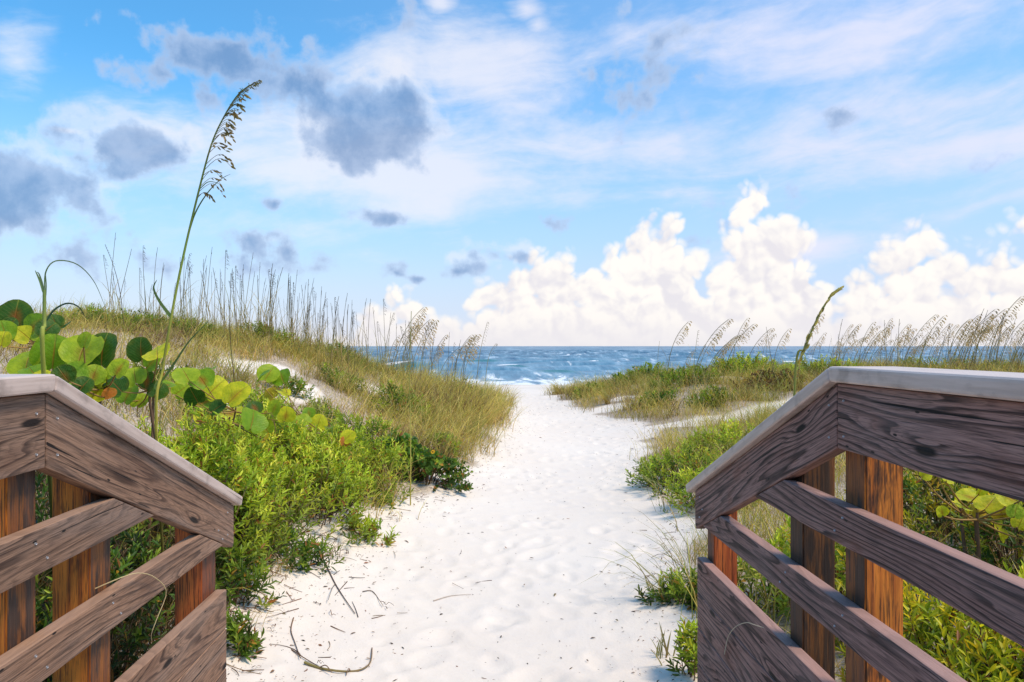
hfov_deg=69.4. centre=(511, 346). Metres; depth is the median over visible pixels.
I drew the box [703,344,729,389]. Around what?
sea oat
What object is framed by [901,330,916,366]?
sea oat
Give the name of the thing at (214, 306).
sea oat
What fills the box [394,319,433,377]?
sea oat
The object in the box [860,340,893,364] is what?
sea oat
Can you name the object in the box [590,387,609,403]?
grass tuft
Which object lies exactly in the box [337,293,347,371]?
sea oat
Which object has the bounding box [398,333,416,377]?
sea oat
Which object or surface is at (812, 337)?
sea oat
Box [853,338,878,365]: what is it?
sea oat
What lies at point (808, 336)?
sea oat
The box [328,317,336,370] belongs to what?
sea oat
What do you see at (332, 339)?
sea oat
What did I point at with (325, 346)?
sea oat
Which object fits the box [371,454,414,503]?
shrub
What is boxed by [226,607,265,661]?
dune shrub
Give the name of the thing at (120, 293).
grass stalk
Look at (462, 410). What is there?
dune grass
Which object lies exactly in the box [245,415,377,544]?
dune shrub
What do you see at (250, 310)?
sea oat
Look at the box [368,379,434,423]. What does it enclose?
dune shrub
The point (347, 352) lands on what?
sea oat
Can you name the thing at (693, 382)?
grass stalk
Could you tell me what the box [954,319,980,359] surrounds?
sea oat
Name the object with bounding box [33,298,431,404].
crest grass
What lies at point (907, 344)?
sea oat
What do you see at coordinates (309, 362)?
sea oat
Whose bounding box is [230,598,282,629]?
grass tuft
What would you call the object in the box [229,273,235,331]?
sea oat
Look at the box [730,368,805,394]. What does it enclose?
dune shrub
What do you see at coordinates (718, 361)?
sea oat
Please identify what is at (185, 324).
dune shrub
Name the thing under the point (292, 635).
fallen twig
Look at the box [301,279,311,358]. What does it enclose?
sea oat
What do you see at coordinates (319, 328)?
sea oat
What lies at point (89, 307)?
dune shrub
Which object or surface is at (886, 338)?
sea oat
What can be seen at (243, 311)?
sea oat
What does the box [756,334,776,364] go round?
sea oat
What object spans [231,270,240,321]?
sea oat
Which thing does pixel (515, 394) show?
grass tuft
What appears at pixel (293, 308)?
sea oat
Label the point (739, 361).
dune shrub
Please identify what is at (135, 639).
dune shrub
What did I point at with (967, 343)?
sea oat
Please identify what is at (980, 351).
sea oat
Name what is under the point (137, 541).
dune shrub
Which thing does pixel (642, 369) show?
dune shrub
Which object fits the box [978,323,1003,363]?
sea oat
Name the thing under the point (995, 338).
sea oat
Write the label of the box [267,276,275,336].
sea oat
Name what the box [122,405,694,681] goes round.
beach litter
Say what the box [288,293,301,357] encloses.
sea oat
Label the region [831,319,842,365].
sea oat
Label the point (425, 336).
sea oat
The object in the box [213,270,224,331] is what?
sea oat
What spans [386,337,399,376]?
sea oat
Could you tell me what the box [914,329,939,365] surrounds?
sea oat
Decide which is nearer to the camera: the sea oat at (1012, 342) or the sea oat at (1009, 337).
the sea oat at (1012, 342)
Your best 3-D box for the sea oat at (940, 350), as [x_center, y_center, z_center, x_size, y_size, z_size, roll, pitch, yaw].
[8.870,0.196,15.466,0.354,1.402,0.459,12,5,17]
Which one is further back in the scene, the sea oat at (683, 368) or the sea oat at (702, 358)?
the sea oat at (683, 368)
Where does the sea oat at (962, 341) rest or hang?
on the sand ground at (514, 534)
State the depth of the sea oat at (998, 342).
15.58 m
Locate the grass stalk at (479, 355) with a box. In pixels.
[475,322,488,402]
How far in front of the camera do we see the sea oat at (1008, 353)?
15.55 m
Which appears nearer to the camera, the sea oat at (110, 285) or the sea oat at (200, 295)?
the sea oat at (110, 285)
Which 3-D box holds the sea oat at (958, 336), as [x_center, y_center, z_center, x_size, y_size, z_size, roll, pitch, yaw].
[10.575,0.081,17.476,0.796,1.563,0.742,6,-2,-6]
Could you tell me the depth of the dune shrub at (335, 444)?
6.11 m
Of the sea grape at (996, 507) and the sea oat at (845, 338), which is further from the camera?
the sea oat at (845, 338)
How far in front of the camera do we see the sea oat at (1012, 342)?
17.02 m
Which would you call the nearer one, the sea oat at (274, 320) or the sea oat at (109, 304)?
the sea oat at (109, 304)
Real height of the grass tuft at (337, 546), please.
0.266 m
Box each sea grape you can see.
[0,299,70,347]
[6,332,128,404]
[108,337,175,558]
[171,367,295,443]
[257,364,355,452]
[919,472,1023,559]
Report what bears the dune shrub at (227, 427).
on the sand ground at (514, 534)
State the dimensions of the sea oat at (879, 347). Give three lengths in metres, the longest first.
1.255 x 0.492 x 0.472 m
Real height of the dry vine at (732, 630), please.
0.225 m
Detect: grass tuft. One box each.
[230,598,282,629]
[238,554,289,597]
[266,547,302,591]
[271,469,332,544]
[324,526,358,559]
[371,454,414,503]
[507,385,525,406]
[543,378,560,393]
[583,542,685,601]
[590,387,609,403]
[598,505,701,596]
[604,460,669,510]
[650,623,677,664]
[674,525,738,619]
[722,376,757,399]
[748,396,776,414]
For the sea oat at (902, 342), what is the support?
on the sand ground at (514, 534)
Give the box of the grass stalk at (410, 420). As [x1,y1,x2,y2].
[408,311,413,504]
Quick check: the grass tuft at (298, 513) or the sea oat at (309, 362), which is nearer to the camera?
the grass tuft at (298, 513)
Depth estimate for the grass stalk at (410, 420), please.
6.57 m
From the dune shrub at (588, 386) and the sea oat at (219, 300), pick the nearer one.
the sea oat at (219, 300)
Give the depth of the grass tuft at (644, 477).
6.49 m
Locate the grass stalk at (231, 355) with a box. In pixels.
[228,300,235,381]
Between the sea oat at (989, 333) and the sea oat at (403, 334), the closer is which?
the sea oat at (403, 334)
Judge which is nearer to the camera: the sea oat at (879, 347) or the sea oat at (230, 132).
the sea oat at (230, 132)
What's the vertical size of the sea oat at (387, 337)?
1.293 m
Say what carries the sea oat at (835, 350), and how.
on the sand ground at (514, 534)
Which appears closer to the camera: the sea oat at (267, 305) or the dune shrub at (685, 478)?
the dune shrub at (685, 478)
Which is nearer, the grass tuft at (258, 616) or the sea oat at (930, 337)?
the grass tuft at (258, 616)
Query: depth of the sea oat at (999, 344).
15.42 m
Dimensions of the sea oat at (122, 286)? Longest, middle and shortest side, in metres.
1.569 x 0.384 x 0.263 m
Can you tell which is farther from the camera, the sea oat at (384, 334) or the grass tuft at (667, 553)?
the sea oat at (384, 334)
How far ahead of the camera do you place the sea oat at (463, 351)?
15.23 m
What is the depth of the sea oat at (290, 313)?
13.00 m
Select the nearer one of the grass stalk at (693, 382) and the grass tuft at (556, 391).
the grass stalk at (693, 382)
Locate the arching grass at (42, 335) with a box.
[35,260,104,517]
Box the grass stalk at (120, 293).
[105,244,124,326]
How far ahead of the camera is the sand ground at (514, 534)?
4.95 m
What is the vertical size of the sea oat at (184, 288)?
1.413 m
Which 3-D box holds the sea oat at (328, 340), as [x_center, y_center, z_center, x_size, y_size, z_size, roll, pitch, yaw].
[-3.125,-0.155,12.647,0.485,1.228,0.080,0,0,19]
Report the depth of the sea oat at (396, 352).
13.83 m
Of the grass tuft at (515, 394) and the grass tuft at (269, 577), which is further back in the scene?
the grass tuft at (515, 394)
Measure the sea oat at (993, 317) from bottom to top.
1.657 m
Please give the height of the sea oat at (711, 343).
1.647 m
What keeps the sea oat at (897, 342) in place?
on the sand ground at (514, 534)
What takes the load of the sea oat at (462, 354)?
on the sand ground at (514, 534)
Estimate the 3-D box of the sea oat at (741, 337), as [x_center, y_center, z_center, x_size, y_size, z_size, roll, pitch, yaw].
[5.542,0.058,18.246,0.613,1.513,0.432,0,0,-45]
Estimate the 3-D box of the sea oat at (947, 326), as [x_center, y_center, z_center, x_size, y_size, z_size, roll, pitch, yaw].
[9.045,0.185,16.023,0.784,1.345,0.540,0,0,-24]
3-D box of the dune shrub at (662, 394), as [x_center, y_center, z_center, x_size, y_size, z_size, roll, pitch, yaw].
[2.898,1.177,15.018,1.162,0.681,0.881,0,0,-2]
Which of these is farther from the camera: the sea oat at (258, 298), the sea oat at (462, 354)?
the sea oat at (462, 354)
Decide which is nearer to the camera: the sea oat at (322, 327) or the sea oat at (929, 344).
the sea oat at (322, 327)
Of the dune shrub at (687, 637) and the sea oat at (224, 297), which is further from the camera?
the sea oat at (224, 297)
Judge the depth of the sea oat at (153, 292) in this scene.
13.03 m
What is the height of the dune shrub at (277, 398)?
0.879 m
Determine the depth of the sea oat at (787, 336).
15.78 m
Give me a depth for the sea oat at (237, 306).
11.75 m
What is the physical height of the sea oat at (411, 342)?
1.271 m
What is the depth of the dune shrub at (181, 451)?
4.17 m
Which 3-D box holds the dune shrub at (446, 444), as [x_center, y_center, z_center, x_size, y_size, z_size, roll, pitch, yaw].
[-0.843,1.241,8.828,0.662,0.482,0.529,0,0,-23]
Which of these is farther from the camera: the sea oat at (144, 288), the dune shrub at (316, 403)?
the sea oat at (144, 288)
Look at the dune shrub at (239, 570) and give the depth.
3.90 m
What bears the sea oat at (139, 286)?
on the sand ground at (514, 534)
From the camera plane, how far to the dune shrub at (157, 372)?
8.03 m
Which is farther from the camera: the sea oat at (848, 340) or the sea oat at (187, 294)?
the sea oat at (848, 340)
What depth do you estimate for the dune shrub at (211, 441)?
4.46 m
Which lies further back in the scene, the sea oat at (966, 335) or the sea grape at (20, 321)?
the sea oat at (966, 335)
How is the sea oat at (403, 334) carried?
on the sand ground at (514, 534)
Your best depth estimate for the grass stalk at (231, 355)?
8.39 m
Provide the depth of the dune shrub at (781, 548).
3.92 m
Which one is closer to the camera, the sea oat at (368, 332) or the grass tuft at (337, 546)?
the grass tuft at (337, 546)
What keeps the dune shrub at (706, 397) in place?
on the sand ground at (514, 534)
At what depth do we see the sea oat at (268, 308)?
12.25 m
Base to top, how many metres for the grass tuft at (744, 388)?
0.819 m
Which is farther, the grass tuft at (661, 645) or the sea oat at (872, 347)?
the sea oat at (872, 347)
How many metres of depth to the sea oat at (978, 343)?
16.73 m
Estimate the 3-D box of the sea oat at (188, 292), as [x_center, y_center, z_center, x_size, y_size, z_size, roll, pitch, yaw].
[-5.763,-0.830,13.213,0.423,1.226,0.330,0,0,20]
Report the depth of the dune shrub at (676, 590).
4.22 m
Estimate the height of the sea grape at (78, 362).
1.373 m
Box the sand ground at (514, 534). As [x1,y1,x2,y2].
[0,322,1023,681]
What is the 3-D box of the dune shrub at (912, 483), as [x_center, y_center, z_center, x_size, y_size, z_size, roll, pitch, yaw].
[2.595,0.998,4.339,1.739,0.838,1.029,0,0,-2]
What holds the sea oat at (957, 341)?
on the sand ground at (514, 534)
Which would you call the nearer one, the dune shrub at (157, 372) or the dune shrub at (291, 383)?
the dune shrub at (157, 372)
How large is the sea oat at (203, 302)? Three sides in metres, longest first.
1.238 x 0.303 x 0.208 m
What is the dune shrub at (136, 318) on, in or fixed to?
on the sand ground at (514, 534)
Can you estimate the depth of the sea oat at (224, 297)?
12.08 m
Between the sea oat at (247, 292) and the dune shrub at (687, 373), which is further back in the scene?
the dune shrub at (687, 373)
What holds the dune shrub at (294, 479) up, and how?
on the sand ground at (514, 534)
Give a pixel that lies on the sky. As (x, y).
(542, 172)
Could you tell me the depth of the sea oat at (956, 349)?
16.08 m
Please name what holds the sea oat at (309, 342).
on the sand ground at (514, 534)
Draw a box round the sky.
[0,0,1023,345]
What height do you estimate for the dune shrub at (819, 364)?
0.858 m
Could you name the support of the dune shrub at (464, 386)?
on the sand ground at (514, 534)
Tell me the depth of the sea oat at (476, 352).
15.55 m
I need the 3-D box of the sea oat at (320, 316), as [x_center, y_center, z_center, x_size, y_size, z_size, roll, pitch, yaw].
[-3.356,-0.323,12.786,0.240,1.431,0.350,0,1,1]
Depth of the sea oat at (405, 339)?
14.12 m
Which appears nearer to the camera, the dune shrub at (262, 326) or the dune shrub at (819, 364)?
the dune shrub at (262, 326)
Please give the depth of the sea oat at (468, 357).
13.65 m
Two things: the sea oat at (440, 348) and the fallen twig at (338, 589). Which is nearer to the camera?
the fallen twig at (338, 589)
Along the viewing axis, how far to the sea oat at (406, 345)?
13.97 m
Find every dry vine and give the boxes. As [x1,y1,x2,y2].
[95,573,166,640]
[724,622,763,654]
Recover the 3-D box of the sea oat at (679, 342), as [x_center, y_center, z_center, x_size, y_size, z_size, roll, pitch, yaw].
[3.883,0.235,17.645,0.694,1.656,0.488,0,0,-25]
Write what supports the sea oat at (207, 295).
on the sand ground at (514, 534)
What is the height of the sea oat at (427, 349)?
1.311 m
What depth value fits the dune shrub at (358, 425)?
7.71 m
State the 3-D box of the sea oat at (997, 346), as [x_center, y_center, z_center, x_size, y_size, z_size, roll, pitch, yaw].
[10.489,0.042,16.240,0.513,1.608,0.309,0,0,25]
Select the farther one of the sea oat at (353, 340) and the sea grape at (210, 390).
the sea oat at (353, 340)
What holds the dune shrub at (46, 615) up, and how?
on the sand ground at (514, 534)
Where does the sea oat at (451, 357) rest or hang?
on the sand ground at (514, 534)
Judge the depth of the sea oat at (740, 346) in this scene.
15.70 m
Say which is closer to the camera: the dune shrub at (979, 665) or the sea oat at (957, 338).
the dune shrub at (979, 665)
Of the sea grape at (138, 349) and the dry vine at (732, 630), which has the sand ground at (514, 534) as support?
the sea grape at (138, 349)
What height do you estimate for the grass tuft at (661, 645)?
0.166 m
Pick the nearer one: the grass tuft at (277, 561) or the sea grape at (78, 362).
the sea grape at (78, 362)
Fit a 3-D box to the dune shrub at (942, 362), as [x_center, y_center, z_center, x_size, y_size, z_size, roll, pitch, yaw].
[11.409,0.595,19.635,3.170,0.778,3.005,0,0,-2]
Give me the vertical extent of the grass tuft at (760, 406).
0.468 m
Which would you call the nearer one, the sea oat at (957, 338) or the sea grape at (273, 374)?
the sea grape at (273, 374)
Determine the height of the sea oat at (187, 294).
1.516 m
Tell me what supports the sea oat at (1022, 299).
on the sand ground at (514, 534)
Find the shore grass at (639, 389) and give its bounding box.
[542,349,1023,421]
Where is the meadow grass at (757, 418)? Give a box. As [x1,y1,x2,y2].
[629,379,1023,681]
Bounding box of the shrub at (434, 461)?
[362,427,473,492]
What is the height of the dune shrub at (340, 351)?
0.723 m
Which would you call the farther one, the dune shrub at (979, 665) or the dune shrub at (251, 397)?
the dune shrub at (251, 397)
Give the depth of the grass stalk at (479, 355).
12.99 m
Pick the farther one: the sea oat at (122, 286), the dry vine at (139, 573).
the sea oat at (122, 286)
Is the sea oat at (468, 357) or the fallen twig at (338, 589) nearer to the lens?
the fallen twig at (338, 589)
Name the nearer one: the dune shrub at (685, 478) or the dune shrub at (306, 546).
the dune shrub at (306, 546)
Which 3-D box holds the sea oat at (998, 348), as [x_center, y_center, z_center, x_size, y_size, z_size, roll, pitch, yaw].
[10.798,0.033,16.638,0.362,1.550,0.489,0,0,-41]
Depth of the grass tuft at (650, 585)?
4.28 m
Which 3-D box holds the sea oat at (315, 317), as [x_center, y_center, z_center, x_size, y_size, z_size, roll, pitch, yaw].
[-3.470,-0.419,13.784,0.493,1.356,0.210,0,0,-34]
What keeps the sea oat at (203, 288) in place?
on the sand ground at (514, 534)
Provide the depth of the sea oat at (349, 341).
12.88 m
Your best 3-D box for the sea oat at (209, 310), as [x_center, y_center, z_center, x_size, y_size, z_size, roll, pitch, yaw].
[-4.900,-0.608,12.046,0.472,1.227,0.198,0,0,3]
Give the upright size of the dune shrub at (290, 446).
0.905 m
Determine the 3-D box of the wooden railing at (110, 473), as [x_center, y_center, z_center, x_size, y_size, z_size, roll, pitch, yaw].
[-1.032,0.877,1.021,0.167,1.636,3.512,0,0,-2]
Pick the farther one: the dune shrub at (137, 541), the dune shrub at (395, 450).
the dune shrub at (395, 450)
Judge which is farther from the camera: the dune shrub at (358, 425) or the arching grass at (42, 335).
the dune shrub at (358, 425)
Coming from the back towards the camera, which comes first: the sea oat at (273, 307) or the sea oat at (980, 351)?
the sea oat at (980, 351)
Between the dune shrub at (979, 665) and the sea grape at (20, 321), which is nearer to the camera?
the dune shrub at (979, 665)
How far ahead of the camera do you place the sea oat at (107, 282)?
12.61 m
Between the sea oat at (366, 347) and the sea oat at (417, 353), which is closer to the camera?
the sea oat at (366, 347)
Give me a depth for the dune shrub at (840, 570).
3.35 m
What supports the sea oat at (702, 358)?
on the sand ground at (514, 534)
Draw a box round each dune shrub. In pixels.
[35,473,151,680]
[35,545,174,681]
[35,588,129,681]
[54,302,136,331]
[97,308,168,333]
[110,527,174,663]
[115,414,282,608]
[128,360,200,389]
[154,316,227,342]
[155,403,295,573]
[165,411,282,554]
[175,366,299,436]
[188,426,341,560]
[195,392,345,476]
[204,398,333,511]
[215,537,287,617]
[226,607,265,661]
[228,320,305,352]
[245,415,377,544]
[252,521,344,576]
[265,369,315,397]
[268,422,389,512]
[299,395,343,421]
[304,338,371,372]
[307,405,436,473]
[316,418,415,509]
[317,361,365,391]
[347,510,399,545]
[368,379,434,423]
[414,430,468,458]
[449,378,482,395]
[571,382,611,399]
[608,361,673,385]
[625,440,724,498]
[631,387,679,407]
[634,562,697,610]
[647,363,721,392]
[658,462,760,515]
[665,617,697,680]
[675,417,754,460]
[683,383,742,407]
[699,351,784,376]
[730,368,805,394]
[737,514,844,621]
[760,496,935,657]
[773,354,863,378]
[835,560,1023,681]
[844,468,1022,545]
[893,354,1008,370]
[903,482,1023,574]
[911,612,1023,681]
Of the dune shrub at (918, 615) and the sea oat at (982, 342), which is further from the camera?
the sea oat at (982, 342)
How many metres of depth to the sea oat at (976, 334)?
18.43 m
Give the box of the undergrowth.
[35,440,289,681]
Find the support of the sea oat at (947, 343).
on the sand ground at (514, 534)
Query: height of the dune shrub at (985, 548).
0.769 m
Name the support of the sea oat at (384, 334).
on the sand ground at (514, 534)
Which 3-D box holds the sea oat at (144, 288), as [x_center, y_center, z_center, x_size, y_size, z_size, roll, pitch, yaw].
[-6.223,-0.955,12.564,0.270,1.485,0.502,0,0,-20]
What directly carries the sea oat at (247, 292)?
on the sand ground at (514, 534)
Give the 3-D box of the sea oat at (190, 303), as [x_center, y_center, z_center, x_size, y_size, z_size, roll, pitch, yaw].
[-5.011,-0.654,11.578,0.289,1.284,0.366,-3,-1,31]
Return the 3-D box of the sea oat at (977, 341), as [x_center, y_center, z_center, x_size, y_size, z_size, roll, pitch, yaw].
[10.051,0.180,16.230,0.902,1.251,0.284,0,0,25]
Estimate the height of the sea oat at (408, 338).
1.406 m
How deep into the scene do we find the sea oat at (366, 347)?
13.01 m
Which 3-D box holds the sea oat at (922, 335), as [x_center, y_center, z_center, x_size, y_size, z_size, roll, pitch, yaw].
[9.608,0.048,17.790,1.072,1.617,0.698,0,0,-27]
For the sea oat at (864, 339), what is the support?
on the sand ground at (514, 534)
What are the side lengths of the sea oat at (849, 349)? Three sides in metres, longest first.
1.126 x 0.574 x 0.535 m
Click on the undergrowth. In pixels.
(41, 485)
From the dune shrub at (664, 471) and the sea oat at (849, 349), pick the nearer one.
the dune shrub at (664, 471)
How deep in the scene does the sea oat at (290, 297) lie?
13.27 m
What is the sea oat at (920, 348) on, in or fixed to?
on the sand ground at (514, 534)
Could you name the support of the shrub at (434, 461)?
on the sand ground at (514, 534)
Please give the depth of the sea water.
146.19 m
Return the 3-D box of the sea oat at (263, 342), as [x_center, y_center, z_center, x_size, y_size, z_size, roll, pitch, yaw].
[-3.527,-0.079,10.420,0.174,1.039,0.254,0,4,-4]
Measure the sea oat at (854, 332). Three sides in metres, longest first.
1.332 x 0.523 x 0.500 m
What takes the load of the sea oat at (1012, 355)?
on the sand ground at (514, 534)
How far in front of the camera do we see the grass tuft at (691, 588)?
3.97 m
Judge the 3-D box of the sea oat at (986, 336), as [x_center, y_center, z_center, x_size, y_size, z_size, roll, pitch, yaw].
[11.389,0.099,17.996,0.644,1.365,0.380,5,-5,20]
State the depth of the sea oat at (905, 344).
18.60 m
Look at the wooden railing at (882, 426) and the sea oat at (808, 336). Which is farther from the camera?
the sea oat at (808, 336)
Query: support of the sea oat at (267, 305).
on the sand ground at (514, 534)
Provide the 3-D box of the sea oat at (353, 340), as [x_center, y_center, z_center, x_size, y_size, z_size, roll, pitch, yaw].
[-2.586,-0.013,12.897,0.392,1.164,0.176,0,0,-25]
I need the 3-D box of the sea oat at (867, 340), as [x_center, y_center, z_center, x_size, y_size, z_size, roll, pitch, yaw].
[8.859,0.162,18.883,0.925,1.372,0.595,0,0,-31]
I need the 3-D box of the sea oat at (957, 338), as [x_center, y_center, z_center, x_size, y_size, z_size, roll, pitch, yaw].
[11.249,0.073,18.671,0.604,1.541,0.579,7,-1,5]
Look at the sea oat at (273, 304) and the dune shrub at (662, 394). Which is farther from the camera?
the dune shrub at (662, 394)
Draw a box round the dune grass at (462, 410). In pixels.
[0,292,529,649]
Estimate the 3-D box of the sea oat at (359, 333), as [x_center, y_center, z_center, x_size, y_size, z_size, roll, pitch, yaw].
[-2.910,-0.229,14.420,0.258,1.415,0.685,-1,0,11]
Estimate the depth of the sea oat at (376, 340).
15.65 m
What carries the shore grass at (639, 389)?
on the sand ground at (514, 534)
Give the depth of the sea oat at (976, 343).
17.07 m
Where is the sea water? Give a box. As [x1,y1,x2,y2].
[335,346,1023,384]
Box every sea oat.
[101,232,120,326]
[103,256,115,310]
[105,276,114,325]
[114,249,131,312]
[137,245,151,327]
[138,268,145,312]
[150,248,159,314]
[153,80,261,618]
[180,254,192,313]
[180,265,192,315]
[181,257,192,316]
[184,267,201,331]
[186,266,195,313]
[191,259,208,326]
[193,267,207,325]
[195,251,213,321]
[195,255,206,328]
[197,269,207,325]
[201,274,217,335]
[207,279,218,323]
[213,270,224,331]
[223,251,229,330]
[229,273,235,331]
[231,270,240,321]
[235,266,241,348]
[237,264,246,340]
[240,256,253,322]
[246,272,254,335]
[249,269,265,319]
[251,264,282,348]
[256,269,275,334]
[256,308,267,357]
[257,275,261,320]
[262,268,282,335]
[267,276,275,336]
[268,269,286,343]
[270,283,275,340]
[279,276,300,333]
[284,277,295,333]
[286,276,299,333]
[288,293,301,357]
[289,280,306,345]
[292,286,309,338]
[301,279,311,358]
[301,285,314,346]
[303,323,318,379]
[311,287,326,345]
[312,287,329,342]
[313,298,326,355]
[315,294,325,356]
[316,311,324,361]
[317,315,321,347]
[322,306,335,363]
[322,315,332,370]
[323,297,338,371]
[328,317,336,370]
[333,297,347,366]
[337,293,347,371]
[341,304,351,392]
[342,310,352,364]
[352,312,358,374]
[354,298,366,351]
[357,299,370,365]
[363,327,369,379]
[373,312,380,363]
[377,303,390,360]
[377,315,394,362]
[380,315,391,369]
[386,307,427,377]
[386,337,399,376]
[389,325,417,378]
[392,326,419,372]
[393,323,399,376]
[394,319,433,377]
[396,323,422,376]
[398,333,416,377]
[400,313,426,369]
[404,320,409,373]
[408,320,438,371]
[412,338,425,379]
[414,325,436,384]
[428,335,448,369]
[438,347,462,378]
[448,334,481,394]
[449,337,473,378]
[450,336,471,380]
[461,335,476,391]
[461,345,479,385]
[661,321,691,376]
[680,350,694,390]
[686,319,733,387]
[692,333,721,392]
[698,337,742,387]
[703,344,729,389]
[706,347,728,388]
[719,324,757,385]
[730,318,749,371]
[737,328,774,383]
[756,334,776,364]
[762,329,791,373]
[793,286,843,395]
[793,314,824,372]
[808,333,826,373]
[826,338,842,367]
[827,324,861,364]
[830,326,852,359]
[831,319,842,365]
[841,326,858,364]
[841,339,857,365]
[847,326,879,364]
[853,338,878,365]
[854,322,875,363]
[855,330,883,365]
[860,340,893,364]
[863,324,894,362]
[867,332,890,365]
[872,324,911,365]
[878,318,892,364]
[881,328,916,364]
[893,314,938,365]
[895,335,920,363]
[896,333,914,364]
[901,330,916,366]
[906,339,928,366]
[913,315,947,366]
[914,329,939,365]
[917,324,952,367]
[928,325,949,367]
[930,325,958,367]
[938,325,980,368]
[941,319,973,367]
[942,326,971,364]
[943,320,970,362]
[948,314,982,368]
[948,336,964,368]
[953,329,983,368]
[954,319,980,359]
[956,326,992,368]
[956,328,981,367]
[958,315,995,361]
[960,309,999,367]
[960,328,988,364]
[961,341,994,369]
[963,309,983,369]
[965,323,996,362]
[968,308,1008,368]
[968,310,987,368]
[973,324,993,369]
[977,296,1023,370]
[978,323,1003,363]
[979,318,1006,368]
[983,326,1013,369]
[985,313,1003,366]
[987,323,1014,370]
[989,319,1003,364]
[990,320,1023,364]
[996,339,1016,371]
[997,328,1023,365]
[999,333,1023,371]
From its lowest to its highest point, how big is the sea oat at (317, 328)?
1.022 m
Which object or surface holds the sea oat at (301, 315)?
on the sand ground at (514, 534)
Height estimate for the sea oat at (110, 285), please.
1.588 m
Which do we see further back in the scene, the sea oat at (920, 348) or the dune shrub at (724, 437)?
the sea oat at (920, 348)
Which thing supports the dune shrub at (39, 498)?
on the sand ground at (514, 534)
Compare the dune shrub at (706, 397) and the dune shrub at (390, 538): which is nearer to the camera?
the dune shrub at (390, 538)
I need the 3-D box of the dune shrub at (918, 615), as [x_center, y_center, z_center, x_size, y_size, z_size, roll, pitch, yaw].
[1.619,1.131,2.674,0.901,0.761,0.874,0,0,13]
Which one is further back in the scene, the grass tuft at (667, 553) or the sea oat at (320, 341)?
the sea oat at (320, 341)
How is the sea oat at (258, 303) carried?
on the sand ground at (514, 534)
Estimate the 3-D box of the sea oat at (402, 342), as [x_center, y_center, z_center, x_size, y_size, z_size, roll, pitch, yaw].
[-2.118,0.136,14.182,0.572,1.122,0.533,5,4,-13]
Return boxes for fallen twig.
[290,617,299,656]
[323,558,354,612]
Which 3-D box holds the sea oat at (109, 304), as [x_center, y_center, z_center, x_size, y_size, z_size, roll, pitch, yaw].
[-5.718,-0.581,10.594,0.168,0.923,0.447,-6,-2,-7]
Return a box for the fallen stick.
[304,648,372,674]
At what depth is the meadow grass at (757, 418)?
6.52 m
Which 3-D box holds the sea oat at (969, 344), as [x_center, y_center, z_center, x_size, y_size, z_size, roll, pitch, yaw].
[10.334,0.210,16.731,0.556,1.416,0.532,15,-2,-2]
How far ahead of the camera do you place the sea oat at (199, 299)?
12.55 m
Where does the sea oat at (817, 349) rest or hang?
on the sand ground at (514, 534)
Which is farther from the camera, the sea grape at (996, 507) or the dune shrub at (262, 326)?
the dune shrub at (262, 326)
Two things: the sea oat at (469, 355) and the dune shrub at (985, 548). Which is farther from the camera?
the sea oat at (469, 355)
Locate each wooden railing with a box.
[0,374,242,681]
[686,366,1023,681]
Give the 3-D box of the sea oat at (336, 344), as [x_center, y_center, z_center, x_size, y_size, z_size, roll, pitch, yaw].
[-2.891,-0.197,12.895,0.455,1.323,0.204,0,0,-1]
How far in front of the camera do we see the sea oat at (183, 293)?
12.98 m
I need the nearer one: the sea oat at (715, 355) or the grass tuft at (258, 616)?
the grass tuft at (258, 616)
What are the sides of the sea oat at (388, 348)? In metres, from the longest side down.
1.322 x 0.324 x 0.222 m
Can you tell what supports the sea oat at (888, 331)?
on the sand ground at (514, 534)
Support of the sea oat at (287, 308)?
on the sand ground at (514, 534)
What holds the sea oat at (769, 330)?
on the sand ground at (514, 534)
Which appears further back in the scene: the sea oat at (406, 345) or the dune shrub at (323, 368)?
the sea oat at (406, 345)
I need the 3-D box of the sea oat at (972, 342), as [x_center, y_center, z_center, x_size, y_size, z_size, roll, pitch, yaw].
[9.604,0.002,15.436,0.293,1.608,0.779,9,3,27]
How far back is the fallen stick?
3.44 m
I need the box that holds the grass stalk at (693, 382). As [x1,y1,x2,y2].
[693,333,698,408]

